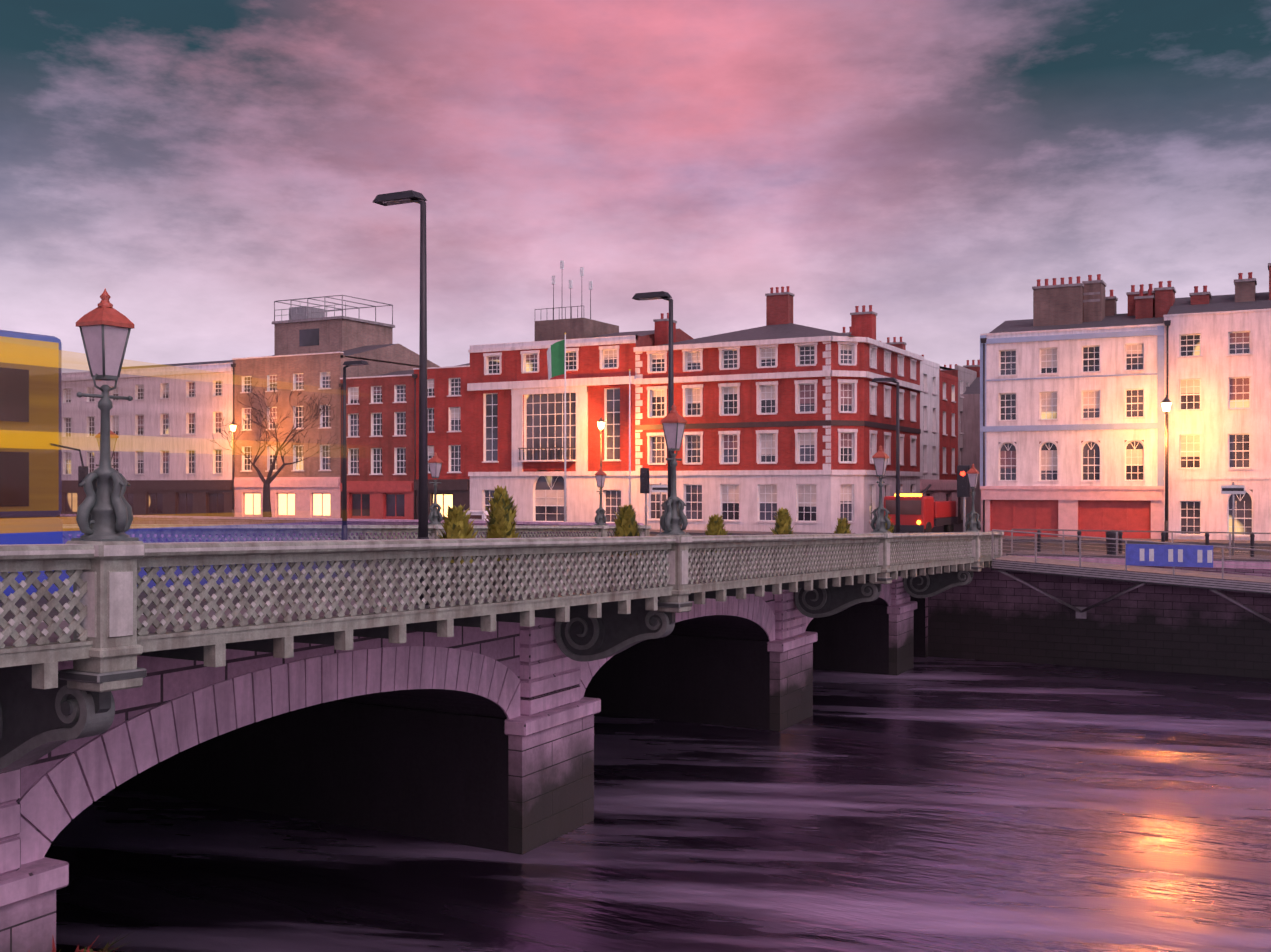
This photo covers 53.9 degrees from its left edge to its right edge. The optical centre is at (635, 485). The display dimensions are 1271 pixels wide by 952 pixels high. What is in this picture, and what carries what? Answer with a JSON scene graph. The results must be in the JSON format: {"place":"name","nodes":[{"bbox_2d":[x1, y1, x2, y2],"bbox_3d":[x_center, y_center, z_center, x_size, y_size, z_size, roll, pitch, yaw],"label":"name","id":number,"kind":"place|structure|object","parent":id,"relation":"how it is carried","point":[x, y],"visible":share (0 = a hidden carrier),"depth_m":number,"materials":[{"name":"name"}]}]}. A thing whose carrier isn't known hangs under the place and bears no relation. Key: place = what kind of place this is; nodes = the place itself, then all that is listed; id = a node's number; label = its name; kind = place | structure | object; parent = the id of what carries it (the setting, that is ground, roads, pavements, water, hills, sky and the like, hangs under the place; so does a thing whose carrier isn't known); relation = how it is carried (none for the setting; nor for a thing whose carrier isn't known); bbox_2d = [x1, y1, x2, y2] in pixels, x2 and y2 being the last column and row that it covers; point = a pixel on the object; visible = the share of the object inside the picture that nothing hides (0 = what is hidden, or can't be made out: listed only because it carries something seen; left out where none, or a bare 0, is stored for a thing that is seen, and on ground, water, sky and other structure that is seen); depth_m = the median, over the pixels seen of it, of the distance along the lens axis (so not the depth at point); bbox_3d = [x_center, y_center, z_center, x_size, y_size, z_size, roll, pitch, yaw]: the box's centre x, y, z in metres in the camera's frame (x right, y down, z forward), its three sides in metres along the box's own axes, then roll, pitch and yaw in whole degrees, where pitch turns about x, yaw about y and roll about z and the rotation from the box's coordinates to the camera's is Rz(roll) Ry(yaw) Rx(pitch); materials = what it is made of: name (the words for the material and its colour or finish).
{"place":"outdoors","nodes":[
{"label":"outdoors","id":0,"kind":"place"},
{"bbox_2d":[212,381,342,516],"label":"bare tree","id":1,"kind":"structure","parent":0,"point":[266,495],"depth_m":72.87,"materials":[{"name":"brown plant"}]},
{"bbox_2d":[341,190,900,604],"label":"street lights","id":2,"kind":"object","parent":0,"point":[401,197],"depth_m":18.50,"materials":[{"name":"black metal"}]},
{"bbox_2d":[0,0,1270,372],"label":"sky","id":3,"kind":"structure","parent":0,"point":[204,165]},
{"bbox_2d":[44,657,1270,951],"bbox_3d":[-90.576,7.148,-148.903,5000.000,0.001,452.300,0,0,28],"label":"river water","id":4,"kind":"structure","parent":0,"point":[944,805],"depth_m":24.61,"materials":[{"name":"liquid"}]},
{"bbox_2d":[29,931,133,951],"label":"wall weeds","id":5,"kind":"object","parent":4,"relation":"in","point":[105,948],"depth_m":15.15,"materials":[{"name":"green plant"}]},
{"bbox_2d":[0,576,927,951],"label":"stone arch bridge","id":6,"kind":"structure","parent":4,"relation":"in","point":[472,736],"depth_m":25.26,"materials":[{"name":"grey stone"}]},
{"bbox_2d":[0,550,991,688],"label":"balustrade","id":7,"kind":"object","parent":6,"relation":"on","point":[42,676],"depth_m":19.48,"materials":[{"name":"stone"}]},
{"bbox_2d":[0,330,87,543],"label":"double decker bus","id":8,"kind":"object","parent":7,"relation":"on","point":[16,400],"visible":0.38,"depth_m":20.78,"materials":[{"name":"yellow metal"}]},
{"bbox_2d":[0,345,379,595],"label":"bus motion blur","id":9,"kind":"object","parent":8,"relation":"attached to","point":[48,385],"visible":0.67,"depth_m":21.01,"materials":[{"name":"yellow"}]},
{"bbox_2d":[63,524,650,543],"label":"parapet","id":10,"kind":"structure","parent":7,"relation":"on","point":[151,530],"depth_m":38.22,"materials":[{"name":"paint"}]},
{"bbox_2d":[0,566,981,772],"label":"scroll brackets","id":11,"kind":"object","parent":7,"relation":"attached to","point":[36,724],"visible":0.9,"depth_m":13.31,"materials":[{"name":"stone"}]},
{"bbox_2d":[0,531,1003,692],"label":"parapet","id":12,"kind":"structure","parent":7,"relation":"on","point":[104,579],"depth_m":15.94,"materials":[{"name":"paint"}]},
{"bbox_2d":[71,288,980,540],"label":"ornate lamp posts","id":13,"kind":"object","parent":7,"relation":"on","point":[104,511],"visible":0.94,"depth_m":12.62,"materials":[{"name":"metal"}]},
{"bbox_2d":[430,485,894,597],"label":"shrubs","id":14,"kind":"object","parent":7,"relation":"on","point":[500,524],"visible":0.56,"depth_m":21.49,"materials":[{"name":"green plant"}]},
{"bbox_2d":[640,465,969,545],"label":"traffic lights","id":15,"kind":"object","parent":7,"relation":"on","point":[963,488],"visible":0.98,"depth_m":49.78,"materials":[{"name":"black metal"}]},
{"bbox_2d":[230,395,1171,540],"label":"lamp posts","id":16,"kind":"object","parent":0,"point":[1166,402],"depth_m":62.22,"materials":[{"name":"black"}]},
{"bbox_2d":[196,523,1270,561],"bbox_3d":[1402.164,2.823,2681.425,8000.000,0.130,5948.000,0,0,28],"label":"bank ground","id":17,"kind":"structure","parent":0,"point":[1217,551],"depth_m":60.12,"materials":[{"name":"concrete"}]},
{"bbox_2d":[465,511,490,520],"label":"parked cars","id":18,"kind":"object","parent":17,"relation":"on","point":[477,515],"visible":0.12,"depth_m":69.23,"materials":[{"name":"white metal"}]},
{"bbox_2d":[467,260,693,522],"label":"building","id":19,"kind":"structure","parent":17,"relation":"on","point":[516,423],"depth_m":82.23,"materials":[{"name":"brick"}]},
{"bbox_2d":[547,333,630,521],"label":"flagpoles","id":20,"kind":"object","parent":17,"relation":"on","point":[556,357],"visible":0.85,"depth_m":63.28,"materials":[{"name":"white metal"}]},
{"bbox_2d":[60,284,1154,516],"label":"building","id":21,"kind":"structure","parent":17,"relation":"on","point":[138,440],"depth_m":98.67,"materials":[{"name":"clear paint"}]},
{"bbox_2d":[60,514,1270,678],"bbox_3d":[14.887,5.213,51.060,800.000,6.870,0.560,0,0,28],"label":"quay wall","id":22,"kind":"structure","parent":17,"relation":"on","point":[987,613],"depth_m":49.27,"materials":[{"name":"grey stone"}]},
{"bbox_2d":[231,263,1270,517],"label":"tan brick house","id":23,"kind":"structure","parent":17,"relation":"on","point":[315,349],"depth_m":93.50,"materials":[{"name":"beige brick"}]},
{"bbox_2d":[633,286,923,533],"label":"building","id":24,"kind":"structure","parent":17,"relation":"on","point":[780,409],"depth_m":75.68,"materials":[{"name":"brick"}]},
{"bbox_2d":[884,484,957,532],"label":"red recovery truck","id":25,"kind":"object","parent":17,"relation":"on","point":[921,513],"visible":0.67,"depth_m":66.13,"materials":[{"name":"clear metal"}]},
{"bbox_2d":[651,482,1254,556],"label":"signs","id":26,"kind":"object","parent":17,"relation":"on","point":[1232,489],"visible":0.62,"depth_m":49.76,"materials":[{"name":"grey metal"}]},
{"bbox_2d":[960,360,980,521],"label":"building","id":27,"kind":"structure","parent":17,"relation":"on","point":[970,430],"depth_m":95.44,"materials":[{"name":"brown brick"}]},
{"bbox_2d":[842,326,1143,525],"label":"building","id":28,"kind":"structure","parent":17,"relation":"on","point":[941,409],"depth_m":89.86,"materials":[{"name":"white paint"}]},
{"bbox_2d":[991,529,1270,622],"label":"boardwalk","id":29,"kind":"structure","parent":17,"relation":"on","point":[1165,554],"depth_m":45.65,"materials":[{"name":"metal"}]},
{"bbox_2d":[1082,272,1270,540],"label":"pink terrace","id":30,"kind":"structure","parent":17,"relation":"on","point":[1217,370],"depth_m":63.54,"materials":[{"name":"clear paint"}]},
{"bbox_2d":[339,285,1211,519],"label":"brick building","id":31,"kind":"structure","parent":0,"point":[385,472],"depth_m":88.51,"materials":[{"name":"red brick"}]},
{"bbox_2d":[412,281,1175,519],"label":"narrow brick house","id":32,"kind":"structure","parent":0,"point":[448,408],"depth_m":85.86,"materials":[{"name":"red brick"}]},
{"bbox_2d":[980,276,1163,538],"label":"building","id":33,"kind":"structure","parent":0,"point":[1054,370],"depth_m":66.88,"materials":[{"name":"white paint"}]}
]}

